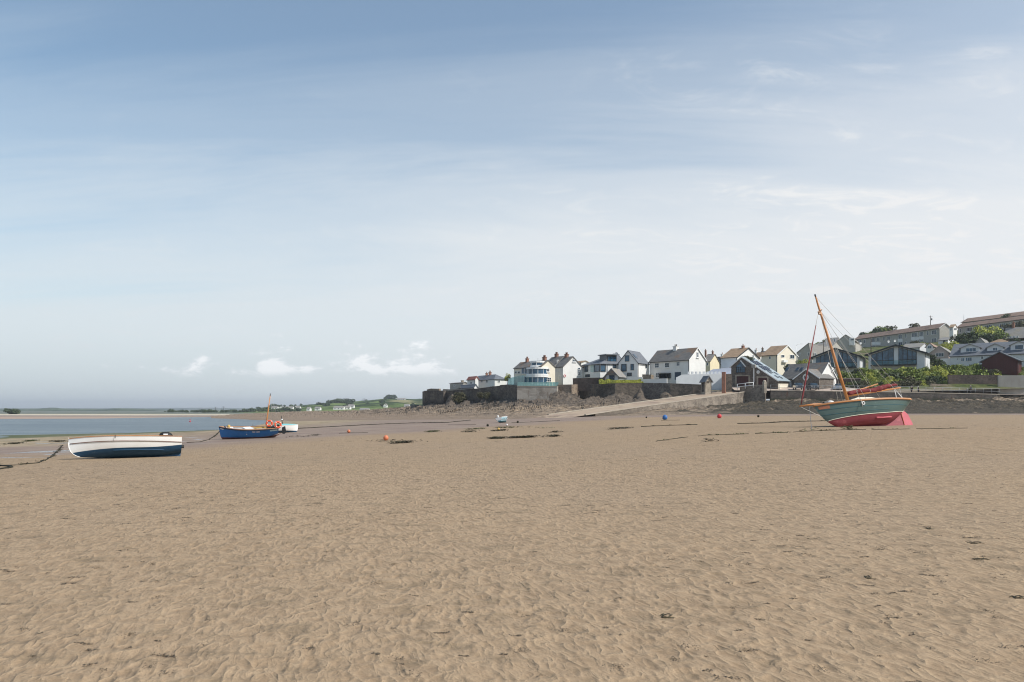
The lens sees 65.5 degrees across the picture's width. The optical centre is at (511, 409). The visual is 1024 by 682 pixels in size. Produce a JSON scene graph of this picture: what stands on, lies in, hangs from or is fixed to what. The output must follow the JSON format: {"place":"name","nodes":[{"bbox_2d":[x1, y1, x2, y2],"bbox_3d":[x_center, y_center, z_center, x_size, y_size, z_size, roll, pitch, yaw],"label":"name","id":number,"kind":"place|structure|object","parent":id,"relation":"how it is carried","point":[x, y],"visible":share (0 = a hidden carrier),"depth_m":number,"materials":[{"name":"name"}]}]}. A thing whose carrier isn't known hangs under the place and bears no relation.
{"place":"outdoors","nodes":[
{"label":"outdoors","id":0,"kind":"place"},
{"bbox_2d":[0,408,168,410],"bbox_3d":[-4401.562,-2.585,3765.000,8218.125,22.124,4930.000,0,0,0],"label":"hills","id":1,"kind":"structure","parent":0,"point":[67,409],"depth_m":1972.54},
{"bbox_2d":[0,408,255,409],"bbox_3d":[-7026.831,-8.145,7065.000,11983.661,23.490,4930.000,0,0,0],"label":"hills","id":2,"kind":"structure","parent":0,"point":[153,408],"depth_m":5759.57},
{"bbox_2d":[0,417,274,437],"bbox_3d":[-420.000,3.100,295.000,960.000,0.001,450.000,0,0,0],"label":"water","id":3,"kind":"structure","parent":0,"point":[70,426],"depth_m":151.10,"materials":[{"name":"liquid"}]},
{"bbox_2d":[214,399,421,412],"bbox_3d":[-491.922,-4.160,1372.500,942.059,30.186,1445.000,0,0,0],"label":"hills","id":4,"kind":"structure","parent":0,"point":[376,403],"depth_m":929.79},
{"bbox_2d":[0,410,1023,681],"bbox_3d":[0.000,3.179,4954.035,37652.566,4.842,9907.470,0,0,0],"label":"beach sand","id":5,"kind":"structure","parent":0,"point":[252,610],"depth_m":8.79,"materials":[{"name":"sand"}]},
{"bbox_2d":[3,408,20,413],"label":"bush","id":6,"kind":"object","parent":5,"relation":"on","point":[12,411],"visible":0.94,"depth_m":468.27,"materials":[{"name":"green plant"}]},
{"bbox_2d":[18,445,62,464],"bbox_3d":[-22.356,2.050,38.806,1.554,0.610,28.988,0,0,-25],"label":"mooring chain","id":7,"kind":"object","parent":5,"relation":"on","point":[52,455],"visible":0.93,"depth_m":31.64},
{"bbox_2d":[68,432,183,457],"bbox_3d":[-14.924,1.423,30.914,4.040,1.034,1.474,0,0,-28],"label":"dinghy","id":8,"kind":"object","parent":5,"relation":"on","point":[165,444],"visible":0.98,"depth_m":30.38,"materials":[{"name":"white wood"}]},
{"bbox_2d":[219,393,285,438],"bbox_3d":[-18.165,0.537,55.811,4.514,3.244,1.674,-2,8,-23],"label":"wooden boat","id":9,"kind":"object","parent":5,"relation":"on","point":[239,432],"visible":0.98,"depth_m":55.45,"materials":[{"name":"blue wood"}]},
{"bbox_2d":[273,416,297,432],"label":"sailing dinghy","id":10,"kind":"object","parent":5,"relation":"on","point":[293,427],"visible":0.47,"depth_m":71.62,"materials":[{"name":"white paint"}]},
{"bbox_2d":[298,420,468,428],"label":"mooring chain","id":11,"kind":"object","parent":5,"relation":"on","point":[385,423],"visible":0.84,"depth_m":107.59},
{"bbox_2d":[495,415,507,422],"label":"rowing boat","id":12,"kind":"object","parent":5,"relation":"on","point":[501,419],"visible":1,"depth_m":95.81,"materials":[{"name":"white paint"}]},
{"bbox_2d":[0,426,1023,681],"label":"worm casts","id":13,"kind":"object","parent":5,"relation":"on","point":[514,566],"visible":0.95,"depth_m":7.27,"materials":[{"name":"sand"}]},
{"bbox_2d":[506,435,542,437],"bbox_3d":[0.671,1.520,44.100,2.359,0.185,1.053,0,0,-28],"label":"seaweed drift","id":14,"kind":"object","parent":5,"relation":"on","point":[528,436],"visible":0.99,"depth_m":44.03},
{"bbox_2d":[737,420,825,423],"bbox_3d":[21.473,0.994,62.775,9.436,0.249,1.251,0,0,-32],"label":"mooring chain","id":15,"kind":"object","parent":5,"relation":"on","point":[776,422],"visible":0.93,"depth_m":62.39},
{"bbox_2d":[657,427,953,440],"bbox_3d":[14.540,1.196,40.309,18.755,0.516,3.649,0,0,-20],"label":"mooring rope","id":16,"kind":"object","parent":5,"relation":"on","point":[804,431],"visible":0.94,"depth_m":41.79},
{"bbox_2d":[799,294,912,426],"bbox_3d":[20.585,-3.113,49.998,7.483,9.340,2.350,-2,-21,-14],"label":"sailing boat","id":17,"kind":"object","parent":5,"relation":"on","point":[868,411],"visible":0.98,"depth_m":48.26,"materials":[{"name":"teal wood"}]},
{"bbox_2d":[0,0,1023,407],"label":"sky","id":18,"kind":"structure","parent":0,"point":[204,203],"materials":[{"name":"blue"}]},
{"bbox_2d":[211,395,1023,420],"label":"rocky foreshore","id":19,"kind":"structure","parent":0,"point":[537,407],"depth_m":157.82,"materials":[{"name":"stone"}]},
{"bbox_2d":[422,390,445,405],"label":"quay wall","id":20,"kind":"structure","parent":19,"relation":"on","point":[434,397],"depth_m":229.99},
{"bbox_2d":[445,394,458,405],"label":"rock outcrop","id":21,"kind":"object","parent":19,"relation":"on","point":[449,402],"visible":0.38,"depth_m":218.60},
{"bbox_2d":[446,390,457,400],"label":"quay wall","id":22,"kind":"structure","parent":19,"relation":"on","point":[448,393],"depth_m":224.68,"materials":[{"name":"stone"}]},
{"bbox_2d":[460,397,474,403],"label":"rock outcrop","id":23,"kind":"object","parent":19,"relation":"on","point":[468,400],"visible":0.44,"depth_m":209.68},
{"bbox_2d":[458,386,499,402],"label":"quay wall","id":24,"kind":"structure","parent":19,"relation":"on","point":[494,391],"depth_m":206.55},
{"bbox_2d":[454,392,466,400],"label":"scrub","id":25,"kind":"object","parent":24,"relation":"attached to","point":[461,396],"visible":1,"depth_m":212.43,"materials":[{"name":"green plant"}]},
{"bbox_2d":[500,384,516,399],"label":"quay wall","id":26,"kind":"structure","parent":19,"relation":"on","point":[508,391],"depth_m":193.04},
{"bbox_2d":[508,375,523,384],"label":"glass windbreak","id":27,"kind":"object","parent":26,"relation":"on","point":[513,380],"visible":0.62,"depth_m":191.14,"materials":[{"name":"teal"}]},
{"bbox_2d":[517,386,557,400],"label":"quay wall","id":28,"kind":"structure","parent":19,"relation":"on","point":[529,393],"depth_m":180.00,"materials":[{"name":"concrete"}]},
{"bbox_2d":[517,382,557,385],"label":"glass balustrade","id":29,"kind":"object","parent":28,"relation":"on","point":[537,383],"visible":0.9,"depth_m":181.30,"materials":[{"name":"teal"}]},
{"bbox_2d":[549,390,580,401],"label":"rock outcrop","id":30,"kind":"object","parent":19,"relation":"on","point":[559,395],"visible":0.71,"depth_m":174.65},
{"bbox_2d":[557,384,579,395],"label":"quay wall","id":31,"kind":"structure","parent":19,"relation":"on","point":[570,388],"depth_m":179.85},
{"bbox_2d":[580,383,614,398],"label":"quay wall","id":32,"kind":"structure","parent":19,"relation":"on","point":[603,390],"depth_m":179.12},
{"bbox_2d":[573,377,605,390],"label":"terrace wall","id":33,"kind":"structure","parent":32,"relation":"on","point":[583,384],"depth_m":181.81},
{"bbox_2d":[599,379,643,383],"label":"grass strip","id":34,"kind":"object","parent":32,"relation":"on","point":[601,381],"depth_m":178.14,"materials":[{"name":"green plant"}]},
{"bbox_2d":[603,392,632,400],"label":"rock outcrop","id":35,"kind":"object","parent":19,"relation":"on","point":[618,396],"visible":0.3,"depth_m":171.47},
{"bbox_2d":[615,383,641,396],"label":"quay wall","id":36,"kind":"structure","parent":19,"relation":"on","point":[631,389],"depth_m":174.99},
{"bbox_2d":[537,391,739,417],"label":"slipway","id":37,"kind":"structure","parent":19,"relation":"on","point":[576,413],"depth_m":144.53,"materials":[{"name":"concrete"}]},
{"bbox_2d":[547,391,715,414],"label":"slipway kerb","id":38,"kind":"structure","parent":37,"relation":"on","point":[623,404],"depth_m":148.66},
{"bbox_2d":[584,391,745,414],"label":"slipway kerb","id":39,"kind":"structure","parent":37,"relation":"on","point":[662,403],"depth_m":143.82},
{"bbox_2d":[699,376,712,393],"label":"stone shelter","id":40,"kind":"object","parent":37,"relation":"on","point":[706,382],"visible":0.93,"depth_m":166.38,"materials":[{"name":"stone"}]},
{"bbox_2d":[722,372,725,392],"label":"gate pier","id":41,"kind":"structure","parent":37,"relation":"on","point":[723,382],"depth_m":165.44,"materials":[{"name":"red brick"}]},
{"bbox_2d":[726,374,731,391],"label":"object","id":42,"kind":"structure","parent":37,"relation":"on","point":[728,382],"depth_m":169.75,"materials":[{"name":"stone"}]},
{"bbox_2d":[633,388,645,399],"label":"rock outcrop","id":43,"kind":"object","parent":19,"relation":"on","point":[639,395],"visible":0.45,"depth_m":169.66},
{"bbox_2d":[642,383,669,399],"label":"quay wall","id":44,"kind":"structure","parent":19,"relation":"on","point":[652,391],"depth_m":172.59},
{"bbox_2d":[658,392,672,399],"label":"rock outcrop","id":45,"kind":"object","parent":19,"relation":"on","point":[665,395],"visible":0.25,"depth_m":167.41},
{"bbox_2d":[593,392,744,415],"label":"slipway wall","id":46,"kind":"structure","parent":19,"relation":"on","point":[728,399],"depth_m":151.28,"materials":[{"name":"concrete"}]},
{"bbox_2d":[670,383,700,396],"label":"quay wall","id":47,"kind":"structure","parent":19,"relation":"on","point":[681,389],"depth_m":170.39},
{"bbox_2d":[740,385,765,402],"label":"slipway head wall","id":48,"kind":"structure","parent":19,"relation":"on","point":[755,393],"depth_m":163.61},
{"bbox_2d":[762,380,766,392],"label":"gate post","id":49,"kind":"object","parent":19,"relation":"on","point":[764,386],"visible":1,"depth_m":161.40,"materials":[{"name":"stone"}]},
{"bbox_2d":[770,390,999,401],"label":"promenade wall","id":50,"kind":"structure","parent":19,"relation":"on","point":[821,396],"depth_m":163.27,"materials":[{"name":"stone"}]},
{"bbox_2d":[770,385,999,393],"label":"promenade railing","id":51,"kind":"object","parent":50,"relation":"on","point":[896,386],"visible":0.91,"depth_m":163.65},
{"bbox_2d":[712,330,1023,392],"bbox_3d":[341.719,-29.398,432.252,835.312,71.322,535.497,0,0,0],"label":"hillside ground","id":52,"kind":"structure","parent":0,"point":[863,351],"depth_m":169.16,"materials":[{"name":"plant"}]},
{"bbox_2d":[449,380,466,388],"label":"stone house","id":53,"kind":"structure","parent":52,"relation":"on","point":[456,385],"depth_m":231.71,"materials":[{"name":"grey stone"}]},
{"bbox_2d":[459,384,478,389],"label":"white cottage","id":54,"kind":"structure","parent":52,"relation":"on","point":[471,386],"depth_m":216.64,"materials":[{"name":"stone"}]},
{"bbox_2d":[467,376,479,385],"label":"red roofed annexe","id":55,"kind":"structure","parent":52,"relation":"on","point":[472,379],"depth_m":223.35,"materials":[{"name":"paint"}]},
{"bbox_2d":[477,371,505,387],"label":"white house","id":56,"kind":"structure","parent":52,"relation":"on","point":[487,380],"depth_m":221.72,"materials":[{"name":"paint"}]},
{"bbox_2d":[513,355,555,381],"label":"glazed bay house","id":57,"kind":"structure","parent":52,"relation":"on","point":[543,370],"depth_m":187.18,"materials":[{"name":"paint"}]},
{"bbox_2d":[526,375,547,381],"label":"bay window","id":58,"kind":"structure","parent":57,"relation":"in","point":[533,378],"depth_m":186.05,"materials":[{"name":"white paint"}]},
{"bbox_2d":[526,367,547,375],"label":"bay window","id":59,"kind":"structure","parent":57,"relation":"in","point":[530,370],"depth_m":186.10,"materials":[{"name":"white paint"}]},
{"bbox_2d":[549,352,563,365],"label":"terrace house","id":60,"kind":"structure","parent":52,"relation":"on","point":[556,359],"depth_m":202.94,"materials":[{"name":"stone"}]},
{"bbox_2d":[555,352,583,384],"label":"terrace house","id":61,"kind":"structure","parent":52,"relation":"on","point":[571,367],"depth_m":191.39,"materials":[{"name":"paint"}]},
{"bbox_2d":[604,368,625,379],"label":"garden hut","id":62,"kind":"object","parent":52,"relation":"on","point":[614,374],"visible":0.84,"depth_m":180.70,"materials":[{"name":"paint"}]},
{"bbox_2d":[582,350,649,379],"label":"modern house","id":63,"kind":"structure","parent":52,"relation":"on","point":[629,363],"depth_m":186.76,"materials":[{"name":"paint"}]},
{"bbox_2d":[641,378,666,382],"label":"garden wall","id":64,"kind":"structure","parent":52,"relation":"on","point":[664,380],"depth_m":177.38,"materials":[{"name":"white paint"}]},
{"bbox_2d":[648,344,706,382],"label":"white house","id":65,"kind":"structure","parent":52,"relation":"on","point":[672,364],"depth_m":183.76,"materials":[{"name":"paint"}]},
{"bbox_2d":[659,373,670,378],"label":"bay window","id":66,"kind":"structure","parent":65,"relation":"in","point":[661,376],"depth_m":185.46,"materials":[{"name":"black glass"}]},
{"bbox_2d":[676,372,721,389],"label":"garden wall","id":67,"kind":"structure","parent":52,"relation":"on","point":[695,378],"depth_m":177.00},
{"bbox_2d":[704,349,719,371],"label":"cream cottage","id":68,"kind":"structure","parent":52,"relation":"on","point":[712,362],"depth_m":227.99,"materials":[{"name":"paint"}]},
{"bbox_2d":[706,368,730,373],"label":"long shed","id":69,"kind":"structure","parent":52,"relation":"on","point":[726,370],"depth_m":191.92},
{"bbox_2d":[719,345,759,367],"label":"brown roofed house","id":70,"kind":"structure","parent":52,"relation":"on","point":[730,357],"depth_m":198.81,"materials":[{"name":"tile"}]},
{"bbox_2d":[729,356,791,398],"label":"stone boathouse","id":71,"kind":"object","parent":52,"relation":"on","point":[746,370],"visible":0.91,"depth_m":172.52,"materials":[{"name":"stone"}]},
{"bbox_2d":[737,376,748,385],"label":"door","id":72,"kind":"structure","parent":71,"relation":"in","point":[740,379],"depth_m":173.38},
{"bbox_2d":[760,345,798,374],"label":"brown roofed house","id":73,"kind":"structure","parent":52,"relation":"on","point":[776,358],"depth_m":207.06,"materials":[{"name":"paint"}]},
{"bbox_2d":[782,362,836,389],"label":"stone outbuilding","id":74,"kind":"structure","parent":52,"relation":"on","point":[820,374],"depth_m":172.51,"materials":[{"name":"stone"}]},
{"bbox_2d":[797,343,829,362],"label":"grey house","id":75,"kind":"structure","parent":52,"relation":"on","point":[803,352],"depth_m":233.86,"materials":[{"name":"paint"}]},
{"bbox_2d":[817,341,843,349],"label":"grey house","id":76,"kind":"structure","parent":52,"relation":"on","point":[838,345],"depth_m":264.96,"materials":[{"name":"paint"}]},
{"bbox_2d":[810,348,867,375],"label":"glass gabled house","id":77,"kind":"structure","parent":52,"relation":"on","point":[859,360],"depth_m":192.12,"materials":[{"name":"grey glass"}]},
{"bbox_2d":[836,378,860,386],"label":"brick wall","id":78,"kind":"structure","parent":52,"relation":"on","point":[845,380],"depth_m":174.26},
{"bbox_2d":[837,334,862,352],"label":"grey gabled house","id":79,"kind":"structure","parent":52,"relation":"on","point":[851,344],"depth_m":286.46,"materials":[{"name":"tile"}]},
{"bbox_2d":[852,372,867,378],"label":"shrub","id":80,"kind":"object","parent":52,"relation":"on","point":[857,374],"visible":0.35,"depth_m":176.85,"materials":[{"name":"green plant"}]},
{"bbox_2d":[857,380,868,387],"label":"shrub","id":81,"kind":"object","parent":52,"relation":"on","point":[864,383],"visible":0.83,"depth_m":171.65,"materials":[{"name":"green plant"}]},
{"bbox_2d":[859,367,877,375],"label":"shrub","id":82,"kind":"object","parent":52,"relation":"on","point":[870,370],"visible":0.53,"depth_m":180.57,"materials":[{"name":"green plant"}]},
{"bbox_2d":[882,371,900,379],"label":"shrub","id":83,"kind":"object","parent":52,"relation":"on","point":[892,374],"visible":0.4,"depth_m":177.44,"materials":[{"name":"green plant"}]},
{"bbox_2d":[864,344,932,370],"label":"glass gabled house","id":84,"kind":"structure","parent":52,"relation":"on","point":[894,357],"depth_m":191.41,"materials":[{"name":"grey"}]},
{"bbox_2d":[882,350,887,360],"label":"window","id":85,"kind":"structure","parent":84,"relation":"in","point":[884,353],"depth_m":192.95,"materials":[{"name":"blue glass"}]},
{"bbox_2d":[888,348,893,359],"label":"window","id":86,"kind":"structure","parent":84,"relation":"in","point":[890,351],"depth_m":192.05,"materials":[{"name":"blue glass"}]},
{"bbox_2d":[898,347,902,359],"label":"window","id":87,"kind":"structure","parent":84,"relation":"in","point":[900,350],"depth_m":190.93,"materials":[{"name":"blue glass"}]},
{"bbox_2d":[855,323,949,346],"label":"block of flats","id":88,"kind":"structure","parent":52,"relation":"on","point":[931,333],"depth_m":309.59,"materials":[{"name":"paint"}]},
{"bbox_2d":[903,367,918,372],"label":"shrub","id":89,"kind":"object","parent":52,"relation":"on","point":[913,370],"visible":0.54,"depth_m":180.02,"materials":[{"name":"green plant"}]},
{"bbox_2d":[903,343,926,351],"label":"slate roofed house","id":90,"kind":"structure","parent":52,"relation":"on","point":[919,346],"depth_m":231.97,"materials":[{"name":"grey tile"}]},
{"bbox_2d":[925,342,937,352],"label":"house","id":91,"kind":"structure","parent":52,"relation":"on","point":[929,347],"depth_m":222.60,"materials":[{"name":"paint"}]},
{"bbox_2d":[930,358,946,366],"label":"bush","id":92,"kind":"object","parent":52,"relation":"on","point":[936,362],"visible":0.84,"depth_m":189.81,"materials":[{"name":"green plant"}]},
{"bbox_2d":[930,346,950,358],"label":"pink bungalow","id":93,"kind":"object","parent":52,"relation":"on","point":[940,352],"visible":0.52,"depth_m":207.19,"materials":[{"name":"grey tile"}]},
{"bbox_2d":[930,369,950,379],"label":"shrub","id":94,"kind":"object","parent":52,"relation":"on","point":[944,374],"visible":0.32,"depth_m":176.97,"materials":[{"name":"green plant"}]},
{"bbox_2d":[937,337,953,343],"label":"lean to","id":95,"kind":"object","parent":52,"relation":"on","point":[942,340],"visible":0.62,"depth_m":271.73,"materials":[{"name":"paint"}]},
{"bbox_2d":[944,341,958,350],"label":"bush","id":96,"kind":"object","parent":52,"relation":"on","point":[950,347],"visible":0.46,"depth_m":224.39,"materials":[{"name":"green plant"}]},
{"bbox_2d":[949,324,957,336],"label":"white block end","id":97,"kind":"structure","parent":52,"relation":"on","point":[953,329],"depth_m":286.88,"materials":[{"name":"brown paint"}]},
{"bbox_2d":[949,333,972,343],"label":"tree","id":98,"kind":"object","parent":52,"relation":"on","point":[960,339],"visible":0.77,"depth_m":237.29,"materials":[{"name":"green plant"}]},
{"bbox_2d":[959,364,976,370],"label":"shrub","id":99,"kind":"object","parent":52,"relation":"on","point":[968,368],"visible":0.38,"depth_m":180.32,"materials":[{"name":"green plant"}]},
{"bbox_2d":[947,375,996,392],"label":"retaining wall","id":100,"kind":"structure","parent":52,"relation":"on","point":[971,379],"depth_m":169.83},
{"bbox_2d":[964,331,979,343],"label":"tree","id":101,"kind":"object","parent":52,"relation":"on","point":[971,335],"visible":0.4,"depth_m":238.34,"materials":[{"name":"green plant"}]},
{"bbox_2d":[971,369,989,374],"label":"shrub","id":102,"kind":"object","parent":52,"relation":"on","point":[977,371],"visible":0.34,"depth_m":176.54,"materials":[{"name":"green plant"}]},
{"bbox_2d":[971,326,997,338],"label":"tree","id":103,"kind":"object","parent":52,"relation":"on","point":[976,329],"visible":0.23,"depth_m":245.94,"materials":[{"name":"green plant"}]},
{"bbox_2d":[949,341,1023,366],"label":"dormer house","id":104,"kind":"structure","parent":52,"relation":"on","point":[967,354],"depth_m":191.17,"materials":[{"name":"stone"}]},
{"bbox_2d":[977,333,998,342],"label":"tree","id":105,"kind":"object","parent":52,"relation":"on","point":[987,336],"visible":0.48,"depth_m":236.69,"materials":[{"name":"green plant"}]},
{"bbox_2d":[957,315,1023,334],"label":"block of flats","id":106,"kind":"structure","parent":52,"relation":"on","point":[965,328],"depth_m":286.09,"materials":[{"name":"grey concrete"}]},
{"bbox_2d":[961,311,1023,323],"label":"block of flats","id":107,"kind":"structure","parent":52,"relation":"on","point":[984,318],"depth_m":327.89,"materials":[{"name":"red tile"}]},
{"bbox_2d":[992,330,1009,339],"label":"tree","id":108,"kind":"object","parent":52,"relation":"on","point":[1000,333],"visible":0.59,"depth_m":240.77,"materials":[{"name":"green plant"}]},
{"bbox_2d":[980,351,1023,374],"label":"maroon shed","id":109,"kind":"structure","parent":52,"relation":"on","point":[1004,363],"depth_m":177.97,"materials":[{"name":"wood"}]},
{"bbox_2d":[997,375,1023,396],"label":"concrete wall","id":110,"kind":"structure","parent":52,"relation":"on","point":[1017,381],"depth_m":166.88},
{"bbox_2d":[1002,321,1023,340],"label":"brick bungalow","id":111,"kind":"object","parent":52,"relation":"on","point":[1013,331],"visible":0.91,"depth_m":239.86,"materials":[{"name":"grey brick"}]},
{"bbox_2d":[732,387,1021,394],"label":"promenade","id":112,"kind":"structure","parent":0,"point":[791,388],"depth_m":168.47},
{"bbox_2d":[793,383,803,389],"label":"parked car","id":113,"kind":"object","parent":112,"relation":"on","point":[798,386],"visible":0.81,"depth_m":165.54,"materials":[{"name":"paint"}]},
{"bbox_2d":[807,383,818,389],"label":"parked car","id":114,"kind":"object","parent":112,"relation":"on","point":[810,386],"visible":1,"depth_m":165.43,"materials":[{"name":"paint"}]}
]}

